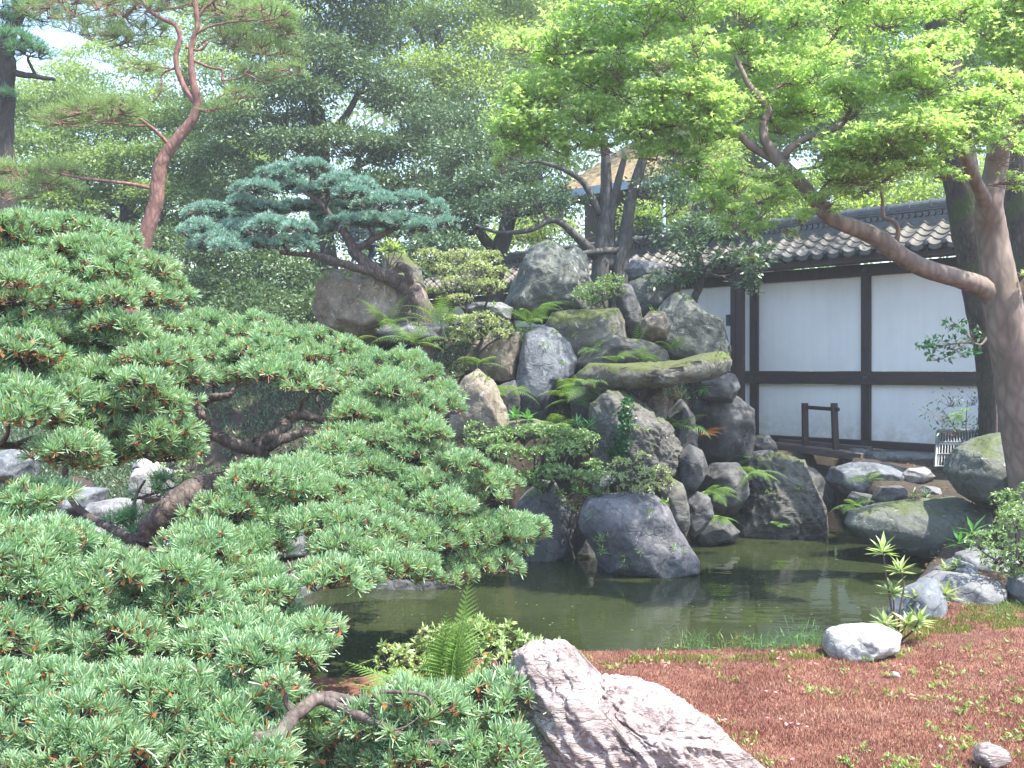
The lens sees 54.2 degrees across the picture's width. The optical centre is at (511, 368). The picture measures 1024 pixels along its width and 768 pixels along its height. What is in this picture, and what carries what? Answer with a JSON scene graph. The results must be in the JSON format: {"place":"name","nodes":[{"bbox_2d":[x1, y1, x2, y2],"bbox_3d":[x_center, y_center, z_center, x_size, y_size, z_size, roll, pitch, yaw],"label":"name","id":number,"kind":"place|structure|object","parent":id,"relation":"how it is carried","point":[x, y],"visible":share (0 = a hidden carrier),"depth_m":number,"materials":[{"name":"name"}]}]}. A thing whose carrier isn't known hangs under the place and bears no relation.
{"place":"outdoors","nodes":[
{"label":"outdoors","id":0,"kind":"place"},
{"bbox_2d":[411,246,510,328],"bbox_3d":[-0.629,-1.019,12.506,1.259,1.065,1.071,0,0,0],"label":"azalea","id":1,"kind":"object","parent":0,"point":[485,263],"visible":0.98,"depth_m":12.39,"materials":[{"name":"green plant"}]},
{"bbox_2d":[373,612,584,681],"bbox_3d":[-0.156,1.603,5.174,1.142,0.591,0.697,0,0,21],"label":"azalea","id":2,"kind":"object","parent":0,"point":[500,647],"visible":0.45,"depth_m":5.27,"materials":[{"name":"green plant"}]},
{"bbox_2d":[0,0,989,371],"label":"sky","id":3,"kind":"structure","parent":0,"point":[53,39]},
{"bbox_2d":[0,330,1023,767],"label":"ground","id":4,"kind":"structure","parent":0,"point":[216,456],"depth_m":6.20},
{"bbox_2d":[0,449,39,484],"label":"rock","id":5,"kind":"object","parent":4,"relation":"on","point":[10,467],"visible":0.64,"depth_m":8.06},
{"bbox_2d":[0,0,80,212],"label":"pine","id":6,"kind":"object","parent":4,"relation":"on","point":[11,30],"visible":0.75,"depth_m":15.88,"materials":[{"name":"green plant"}]},
{"bbox_2d":[53,487,108,518],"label":"rock","id":7,"kind":"object","parent":4,"relation":"on","point":[94,494],"visible":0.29,"depth_m":8.64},
{"bbox_2d":[17,200,202,320],"bbox_3d":[-7.348,-1.291,16.543,4.522,3.466,3.827,0,0,0],"label":"bush","id":8,"kind":"object","parent":4,"relation":"on","point":[57,311],"visible":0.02,"depth_m":16.52,"materials":[{"name":"green plant"}]},
{"bbox_2d":[82,497,143,526],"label":"rock","id":9,"kind":"object","parent":4,"relation":"on","point":[99,506],"visible":0.42,"depth_m":8.23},
{"bbox_2d":[13,68,252,240],"bbox_3d":[-8.527,-3.034,20.825,6.595,6.964,5.573,0,0,0],"label":"evergreen tree","id":10,"kind":"object","parent":4,"relation":"on","point":[112,158],"visible":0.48,"depth_m":19.83,"materials":[{"name":"green plant"}]},
{"bbox_2d":[94,463,199,550],"bbox_3d":[-2.431,1.258,6.823,0.884,1.267,0.506,0,0,-26],"label":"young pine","id":11,"kind":"object","parent":4,"relation":"on","point":[119,519],"visible":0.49,"depth_m":6.79,"materials":[{"name":"green plant"}]},
{"bbox_2d":[127,463,177,503],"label":"rock","id":12,"kind":"object","parent":4,"relation":"on","point":[137,474],"visible":0.48,"depth_m":8.79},
{"bbox_2d":[0,0,311,312],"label":"red pine","id":13,"kind":"object","parent":4,"relation":"on","point":[118,28],"visible":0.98,"depth_m":13.97,"materials":[{"name":"green plant"}]},
{"bbox_2d":[14,0,332,355],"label":"tall tree","id":14,"kind":"object","parent":4,"relation":"on","point":[206,57],"visible":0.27,"depth_m":30.00,"materials":[{"name":"green plant"}]},
{"bbox_2d":[154,456,202,513],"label":"shrub","id":15,"kind":"object","parent":4,"relation":"on","point":[190,469],"visible":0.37,"depth_m":8.35,"materials":[{"name":"green plant"}]},
{"bbox_2d":[113,218,333,326],"bbox_3d":[-4.390,-1.042,16.002,4.614,3.058,3.737,0,0,0],"label":"bush","id":16,"kind":"object","parent":4,"relation":"on","point":[228,287],"visible":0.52,"depth_m":15.70,"materials":[{"name":"green plant"}]},
{"bbox_2d":[0,203,561,767],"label":"pine","id":17,"kind":"object","parent":4,"relation":"on","point":[196,637],"visible":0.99,"depth_m":4.77,"materials":[{"name":"green plant"}]},
{"bbox_2d":[269,533,307,559],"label":"rock","id":18,"kind":"object","parent":4,"relation":"on","point":[300,544],"visible":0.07,"depth_m":9.17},
{"bbox_2d":[164,0,460,325],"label":"evergreen tree","id":19,"kind":"object","parent":4,"relation":"on","point":[318,136],"visible":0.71,"depth_m":18.59,"materials":[{"name":"green plant"}]},
{"bbox_2d":[175,156,460,440],"bbox_3d":[-2.236,-0.791,11.524,3.343,3.408,1.669,0,0,0],"label":"pine","id":20,"kind":"object","parent":4,"relation":"on","point":[238,216],"visible":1,"depth_m":11.48,"materials":[{"name":"green plant"}]},
{"bbox_2d":[312,268,428,346],"bbox_3d":[-1.715,-0.754,12.350,1.427,0.967,1.348,0,0,0],"label":"rock","id":21,"kind":"object","parent":4,"relation":"on","point":[338,307],"visible":0.52,"depth_m":11.72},
{"bbox_2d":[377,235,407,269],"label":"plant","id":22,"kind":"object","parent":21,"relation":"on","point":[396,245],"visible":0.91,"depth_m":12.79,"materials":[{"name":"green plant"}]},
{"bbox_2d":[0,326,745,544],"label":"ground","id":23,"kind":"structure","parent":4,"relation":"on","point":[48,469],"depth_m":11.95,"materials":[{"name":"green plant"}]},
{"bbox_2d":[376,322,443,345],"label":"rock","id":24,"kind":"object","parent":23,"relation":"on","point":[431,330],"visible":0.81,"depth_m":11.37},
{"bbox_2d":[354,295,415,324],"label":"fern","id":25,"kind":"object","parent":24,"relation":"on","point":[377,314],"visible":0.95,"depth_m":11.49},
{"bbox_2d":[397,293,467,326],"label":"fern","id":26,"kind":"object","parent":24,"relation":"on","point":[439,313],"visible":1,"depth_m":11.38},
{"bbox_2d":[449,368,510,449],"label":"rock","id":27,"kind":"object","parent":23,"relation":"on","point":[484,401],"visible":0.59,"depth_m":10.70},
{"bbox_2d":[502,418,560,439],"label":"rock","id":28,"kind":"object","parent":27,"relation":"on","point":[519,422],"visible":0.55,"depth_m":10.63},
{"bbox_2d":[624,259,666,280],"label":"rock","id":29,"kind":"object","parent":23,"relation":"on","point":[634,269],"visible":0.62,"depth_m":14.18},
{"bbox_2d":[666,399,697,448],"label":"rock","id":30,"kind":"object","parent":23,"relation":"on","point":[684,436],"visible":0.42,"depth_m":11.39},
{"bbox_2d":[345,662,427,693],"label":"fern","id":31,"kind":"object","parent":4,"relation":"on","point":[379,680],"visible":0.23,"depth_m":4.81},
{"bbox_2d":[314,209,489,284],"bbox_3d":[-1.959,-0.791,16.486,3.424,4.021,1.725,0,0,38],"label":"bush","id":32,"kind":"object","parent":4,"relation":"on","point":[436,238],"visible":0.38,"depth_m":15.93,"materials":[{"name":"green plant"}]},
{"bbox_2d":[373,320,446,347],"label":"fern","id":33,"kind":"object","parent":4,"relation":"on","point":[408,335],"visible":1,"depth_m":10.81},
{"bbox_2d":[416,577,486,684],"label":"fern","id":34,"kind":"object","parent":4,"relation":"on","point":[454,663],"visible":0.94,"depth_m":4.70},
{"bbox_2d":[347,0,571,298],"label":"tall tree","id":35,"kind":"object","parent":4,"relation":"on","point":[442,71],"visible":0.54,"depth_m":26.06,"materials":[{"name":"green plant"}]},
{"bbox_2d":[462,420,498,453],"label":"azalea","id":36,"kind":"object","parent":4,"relation":"on","point":[474,442],"visible":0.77,"depth_m":10.16,"materials":[{"name":"green plant"}]},
{"bbox_2d":[389,92,590,327],"bbox_3d":[-0.515,-1.891,17.608,3.738,6.460,4.017,0,0,0],"label":"evergreen tree","id":37,"kind":"object","parent":4,"relation":"on","point":[463,145],"visible":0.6,"depth_m":16.99,"materials":[{"name":"green plant"}]},
{"bbox_2d":[464,331,521,381],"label":"rock","id":38,"kind":"object","parent":4,"relation":"on","point":[505,352],"visible":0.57,"depth_m":11.72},
{"bbox_2d":[441,310,518,370],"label":"azalea","id":39,"kind":"object","parent":38,"relation":"on","point":[470,317],"visible":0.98,"depth_m":11.49,"materials":[{"name":"green plant"}]},
{"bbox_2d":[15,0,995,385],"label":"wood","id":40,"kind":"object","parent":4,"relation":"on","point":[385,122],"depth_m":50.99,"materials":[{"name":"green plant"}]},
{"bbox_2d":[499,380,519,420],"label":"rock","id":41,"kind":"object","parent":4,"relation":"on","point":[510,400],"visible":0.31,"depth_m":11.29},
{"bbox_2d":[516,326,576,420],"bbox_3d":[0.381,0.091,11.899,0.799,1.210,0.765,0,0,0],"label":"rock","id":42,"kind":"object","parent":4,"relation":"on","point":[541,369],"visible":0.85,"depth_m":11.62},
{"bbox_2d":[495,301,556,329],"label":"fern","id":43,"kind":"object","parent":42,"relation":"on","point":[541,311],"visible":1,"depth_m":11.90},
{"bbox_2d":[505,240,596,324],"bbox_3d":[0.511,-1.174,13.601,1.285,1.147,1.132,0,0,0],"label":"rock","id":44,"kind":"object","parent":4,"relation":"on","point":[548,272],"visible":0.66,"depth_m":13.14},
{"bbox_2d":[440,190,706,258],"bbox_3d":[1.250,-1.153,19.446,5.325,4.917,1.962,0,0,8],"label":"bright tree","id":45,"kind":"object","parent":4,"relation":"on","point":[526,237],"visible":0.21,"depth_m":19.32,"materials":[{"name":"green plant"}]},
{"bbox_2d":[570,375,599,431],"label":"rock","id":46,"kind":"object","parent":4,"relation":"on","point":[582,411],"visible":0.33,"depth_m":11.36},
{"bbox_2d":[545,308,627,358],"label":"rock","id":47,"kind":"object","parent":4,"relation":"on","point":[586,336],"visible":0.49,"depth_m":12.09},
{"bbox_2d":[481,0,695,241],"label":"tall tree","id":48,"kind":"object","parent":4,"relation":"on","point":[526,66],"visible":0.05,"depth_m":29.41,"materials":[{"name":"green plant"}]},
{"bbox_2d":[464,100,719,308],"bbox_3d":[1.238,-1.947,15.010,3.872,4.120,1.658,0,0,-12],"label":"stemmed tree","id":49,"kind":"object","parent":4,"relation":"on","point":[605,254],"visible":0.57,"depth_m":15.07,"materials":[{"name":"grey plant"}]},
{"bbox_2d":[570,273,625,307],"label":"azalea","id":50,"kind":"object","parent":4,"relation":"on","point":[594,295],"visible":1,"depth_m":12.47,"materials":[{"name":"green plant"}]},
{"bbox_2d":[575,334,669,371],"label":"rock","id":51,"kind":"object","parent":4,"relation":"on","point":[615,345],"visible":0.55,"depth_m":11.73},
{"bbox_2d":[640,311,670,341],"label":"rock","id":52,"kind":"object","parent":51,"relation":"on","point":[658,327],"visible":0.99,"depth_m":12.05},
{"bbox_2d":[615,283,647,340],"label":"rock","id":53,"kind":"object","parent":4,"relation":"on","point":[628,305],"visible":0.61,"depth_m":12.47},
{"bbox_2d":[507,638,764,767],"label":"rock","id":54,"kind":"object","parent":4,"relation":"on","point":[605,720],"visible":0.89,"depth_m":3.73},
{"bbox_2d":[588,389,683,494],"bbox_3d":[1.329,0.796,10.701,1.031,1.179,1.257,0,0,0],"label":"rock","id":55,"kind":"object","parent":4,"relation":"on","point":[663,439],"visible":0.69,"depth_m":10.27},
{"bbox_2d":[537,376,600,408],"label":"fern","id":56,"kind":"object","parent":55,"relation":"on","point":[581,398],"visible":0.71,"depth_m":10.99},
{"bbox_2d":[595,396,636,482],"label":"ivy","id":57,"kind":"object","parent":55,"relation":"attached to","point":[624,402],"visible":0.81,"depth_m":10.13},
{"bbox_2d":[575,351,731,391],"bbox_3d":[1.534,0.029,10.899,1.696,0.450,1.037,0,0,0],"label":"rock","id":58,"kind":"object","parent":55,"relation":"on","point":[638,376],"visible":0.98,"depth_m":10.50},
{"bbox_2d":[642,388,668,418],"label":"rock","id":59,"kind":"object","parent":55,"relation":"on","point":[656,399],"visible":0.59,"depth_m":11.12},
{"bbox_2d":[558,104,797,383],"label":"old house","id":60,"kind":"structure","parent":4,"relation":"on","point":[591,177],"depth_m":24.12,"materials":[{"name":"brown wood"}]},
{"bbox_2d":[656,292,731,359],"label":"rock","id":61,"kind":"object","parent":4,"relation":"on","point":[696,326],"visible":0.58,"depth_m":12.44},
{"bbox_2d":[628,274,682,317],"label":"rock","id":62,"kind":"object","parent":61,"relation":"on","point":[647,297],"visible":0.42,"depth_m":13.13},
{"bbox_2d":[687,491,713,537],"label":"rock","id":63,"kind":"object","parent":4,"relation":"on","point":[701,511],"visible":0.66,"depth_m":10.03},
{"bbox_2d":[678,444,707,492],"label":"rock","id":64,"kind":"object","parent":63,"relation":"on","point":[692,470],"visible":0.92,"depth_m":10.19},
{"bbox_2d":[423,198,978,452],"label":"garden wall","id":65,"kind":"structure","parent":4,"relation":"on","point":[796,338],"depth_m":14.18,"materials":[{"name":"paint"}]},
{"bbox_2d":[640,184,785,399],"bbox_3d":[2.592,-1.003,12.950,1.428,3.021,1.971,0,0,-43],"label":"camellia","id":66,"kind":"object","parent":4,"relation":"on","point":[699,275],"visible":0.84,"depth_m":12.93,"materials":[{"name":"green plant"}]},
{"bbox_2d":[690,396,755,468],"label":"rock","id":67,"kind":"object","parent":4,"relation":"on","point":[736,419],"visible":0.65,"depth_m":12.04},
{"bbox_2d":[693,373,740,402],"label":"rock","id":68,"kind":"object","parent":67,"relation":"on","point":[725,388],"visible":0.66,"depth_m":11.67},
{"bbox_2d":[477,0,1023,556],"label":"maple","id":69,"kind":"object","parent":4,"relation":"on","point":[863,152],"visible":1,"depth_m":8.01,"materials":[{"name":"green plant"}]},
{"bbox_2d":[483,557,1023,767],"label":"moss stalks","id":70,"kind":"object","parent":4,"relation":"on","point":[819,759],"visible":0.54,"depth_m":5.02,"materials":[{"name":"plant"}]},
{"bbox_2d":[490,572,1023,767],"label":"weeds","id":71,"kind":"object","parent":4,"relation":"on","point":[888,756],"visible":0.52,"depth_m":4.95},
{"bbox_2d":[753,450,773,455],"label":"rock","id":72,"kind":"object","parent":4,"relation":"on","point":[762,452],"visible":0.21,"depth_m":12.70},
{"bbox_2d":[753,435,776,451],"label":"rock","id":73,"kind":"object","parent":72,"relation":"on","point":[766,442],"visible":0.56,"depth_m":13.03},
{"bbox_2d":[763,613,825,648],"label":"grass tuft","id":74,"kind":"object","parent":4,"relation":"on","point":[797,638],"visible":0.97,"depth_m":6.19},
{"bbox_2d":[594,596,1023,664],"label":"green moss","id":75,"kind":"object","parent":4,"relation":"on","point":[1014,619],"visible":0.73,"depth_m":6.54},
{"bbox_2d":[628,0,1009,384],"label":"green maple","id":76,"kind":"object","parent":4,"relation":"on","point":[864,50],"visible":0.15,"depth_m":23.02,"materials":[{"name":"green plant"}]},
{"bbox_2d":[661,129,985,271],"bbox_3d":[6.743,-2.135,20.473,7.687,6.748,3.757,0,0,17],"label":"bright tree","id":77,"kind":"object","parent":4,"relation":"on","point":[921,190],"visible":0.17,"depth_m":19.84,"materials":[{"name":"green plant"}]},
{"bbox_2d":[775,403,871,476],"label":"sluice gate","id":78,"kind":"structure","parent":4,"relation":"on","point":[833,449],"depth_m":13.64,"materials":[{"name":"grey wood"}]},
{"bbox_2d":[822,623,901,661],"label":"rock","id":79,"kind":"object","parent":4,"relation":"on","point":[859,641],"visible":0.92,"depth_m":5.84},
{"bbox_2d":[825,461,904,494],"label":"rock","id":80,"kind":"object","parent":4,"relation":"on","point":[836,476],"visible":0.62,"depth_m":11.78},
{"bbox_2d":[872,485,907,502],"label":"rock","id":81,"kind":"object","parent":4,"relation":"on","point":[888,493],"visible":0.58,"depth_m":10.94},
{"bbox_2d":[867,531,936,640],"bbox_3d":[2.421,1.376,6.250,0.448,0.706,0.347,0,0,0],"label":"stemmed plant","id":82,"kind":"object","parent":4,"relation":"on","point":[894,589],"visible":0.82,"depth_m":6.25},
{"bbox_2d":[866,451,946,460],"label":"rock","id":83,"kind":"object","parent":4,"relation":"on","point":[886,456],"visible":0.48,"depth_m":12.83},
{"bbox_2d":[822,0,1005,519],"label":"dark trunk tree","id":84,"kind":"object","parent":4,"relation":"on","point":[960,198],"visible":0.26,"depth_m":10.29,"materials":[{"name":"brown plant"}]},
{"bbox_2d":[886,578,947,619],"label":"rock","id":85,"kind":"object","parent":4,"relation":"on","point":[930,592],"visible":0.41,"depth_m":6.98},
{"bbox_2d":[902,467,935,482],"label":"rock","id":86,"kind":"object","parent":4,"relation":"on","point":[919,474],"visible":0.9,"depth_m":11.58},
{"bbox_2d":[911,385,978,502],"bbox_3d":[4.620,0.838,10.444,0.676,1.493,1.002,0,0,33],"label":"nandina","id":87,"kind":"object","parent":4,"relation":"on","point":[953,425],"visible":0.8,"depth_m":10.50,"materials":[{"name":"green plant"}]},
{"bbox_2d":[933,429,977,468],"bbox_3d":[5.347,0.960,11.927,0.294,0.507,1.058,0,0,-17],"label":"lattice panel","id":88,"kind":"object","parent":4,"relation":"on","point":[942,436],"visible":0.4,"depth_m":12.16,"materials":[{"name":"wood"}]},
{"bbox_2d":[915,316,997,528],"bbox_3d":[4.348,0.593,9.715,0.929,2.231,0.512,0,0,0],"label":"leafy branch","id":89,"kind":"object","parent":4,"relation":"on","point":[927,344],"visible":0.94,"depth_m":9.71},
{"bbox_2d":[917,570,1007,605],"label":"rock","id":90,"kind":"object","parent":4,"relation":"on","point":[978,589],"visible":0.38,"depth_m":7.26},
{"bbox_2d":[943,516,986,550],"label":"plant","id":91,"kind":"object","parent":4,"relation":"on","point":[959,537],"visible":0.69,"depth_m":8.79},
{"bbox_2d":[954,546,1018,572],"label":"rock","id":92,"kind":"object","parent":4,"relation":"on","point":[968,555],"visible":0.33,"depth_m":8.37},
{"bbox_2d":[972,742,1011,767],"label":"rock","id":93,"kind":"object","parent":4,"relation":"on","point":[988,754],"visible":1,"depth_m":4.06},
{"bbox_2d":[965,507,1023,577],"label":"shrub","id":94,"kind":"object","parent":4,"relation":"on","point":[1004,557],"visible":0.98,"depth_m":7.33,"materials":[{"name":"green plant"}]},
{"bbox_2d":[987,482,1023,531],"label":"shrub","id":95,"kind":"object","parent":4,"relation":"on","point":[1009,503],"visible":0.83,"depth_m":7.93,"materials":[{"name":"green plant"}]},
{"bbox_2d":[1003,23,1023,300],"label":"dark trunk tree","id":96,"kind":"object","parent":4,"relation":"on","point":[1013,204],"visible":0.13,"depth_m":11.24,"materials":[{"name":"brown plant"}]},
{"bbox_2d":[1006,573,1023,603],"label":"rock","id":97,"kind":"object","parent":4,"relation":"on","point":[1015,586],"visible":0.72,"depth_m":7.21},
{"bbox_3d":[-2.016,-0.231,13.601,0.869,2.211,0.935,0,0,0],"label":"pedestal","id":98,"kind":"object","parent":4,"relation":"on","visible":0},
{"bbox_2d":[345,211,379,262],"bbox_3d":[-2.033,-1.815,13.600,0.542,1.094,0.540,0,0,-17],"label":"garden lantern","id":99,"kind":"object","parent":98,"relation":"on","point":[372,248],"visible":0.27,"depth_m":13.51,"materials":[{"name":"stone"}]},
{"bbox_2d":[382,252,424,285],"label":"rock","id":100,"kind":"object","parent":98,"relation":"on","point":[416,270],"visible":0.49,"depth_m":13.04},
{"bbox_2d":[267,490,931,677],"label":"water","id":101,"kind":"structure","parent":0,"point":[839,572],"depth_m":8.21,"materials":[{"name":"liquid"}]},
{"bbox_2d":[368,573,451,589],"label":"rock","id":102,"kind":"object","parent":101,"relation":"in","point":[397,584],"visible":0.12,"depth_m":8.62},
{"bbox_2d":[515,480,579,561],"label":"rock","id":103,"kind":"object","parent":101,"relation":"in","point":[560,545],"visible":0.52,"depth_m":9.85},
{"bbox_2d":[480,422,606,492],"bbox_3d":[0.303,0.947,9.760,1.268,0.869,0.728,0,0,8],"label":"azalea","id":104,"kind":"object","parent":103,"relation":"on","point":[532,477],"visible":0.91,"depth_m":9.71,"materials":[{"name":"green plant"}]},
{"bbox_2d":[575,512,594,557],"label":"rock","id":105,"kind":"object","parent":101,"relation":"in","point":[584,549],"visible":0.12,"depth_m":10.07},
{"bbox_2d":[578,491,699,577],"bbox_3d":[1.196,1.603,9.463,1.138,0.886,0.995,0,0,0],"label":"rock","id":106,"kind":"object","parent":101,"relation":"in","point":[628,525],"visible":0.82,"depth_m":9.07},
{"bbox_2d":[593,450,673,495],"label":"azalea","id":107,"kind":"object","parent":106,"relation":"on","point":[641,487],"visible":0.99,"depth_m":9.41,"materials":[{"name":"green plant"}]},
{"bbox_2d":[661,478,689,537],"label":"rock","id":108,"kind":"object","parent":106,"relation":"on","point":[677,502],"visible":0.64,"depth_m":9.56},
{"bbox_2d":[696,518,739,545],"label":"rock","id":109,"kind":"object","parent":101,"relation":"on","point":[714,533],"visible":0.66,"depth_m":10.68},
{"bbox_2d":[316,240,809,526],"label":"weeds","id":110,"kind":"object","parent":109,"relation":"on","point":[558,490],"visible":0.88,"depth_m":10.75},
{"bbox_2d":[468,302,512,321],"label":"rock","id":111,"kind":"object","parent":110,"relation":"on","point":[501,312],"visible":0.5,"depth_m":12.65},
{"bbox_2d":[701,462,749,515],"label":"rock","id":112,"kind":"object","parent":109,"relation":"on","point":[726,474],"visible":0.76,"depth_m":10.93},
{"bbox_2d":[731,452,828,539],"bbox_3d":[3.105,1.515,11.639,1.205,1.100,1.187,0,0,0],"label":"rock","id":113,"kind":"object","parent":101,"relation":"in","point":[786,502],"visible":0.81,"depth_m":11.20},
{"bbox_2d":[807,465,837,511],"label":"rock","id":114,"kind":"object","parent":101,"relation":"on","point":[825,489],"visible":0.27,"depth_m":12.13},
{"bbox_2d":[844,496,992,559],"bbox_3d":[4.064,1.622,10.104,1.373,0.642,1.013,0,0,0],"label":"rock","id":115,"kind":"object","parent":101,"relation":"in","point":[922,527],"visible":0.86,"depth_m":9.74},
{"bbox_2d":[943,432,1008,509],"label":"rock","id":116,"kind":"object","parent":115,"relation":"on","point":[974,469],"visible":0.64,"depth_m":9.38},
{"bbox_2d":[932,558,977,573],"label":"rock","id":117,"kind":"object","parent":101,"relation":"in","point":[967,568],"visible":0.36,"depth_m":8.19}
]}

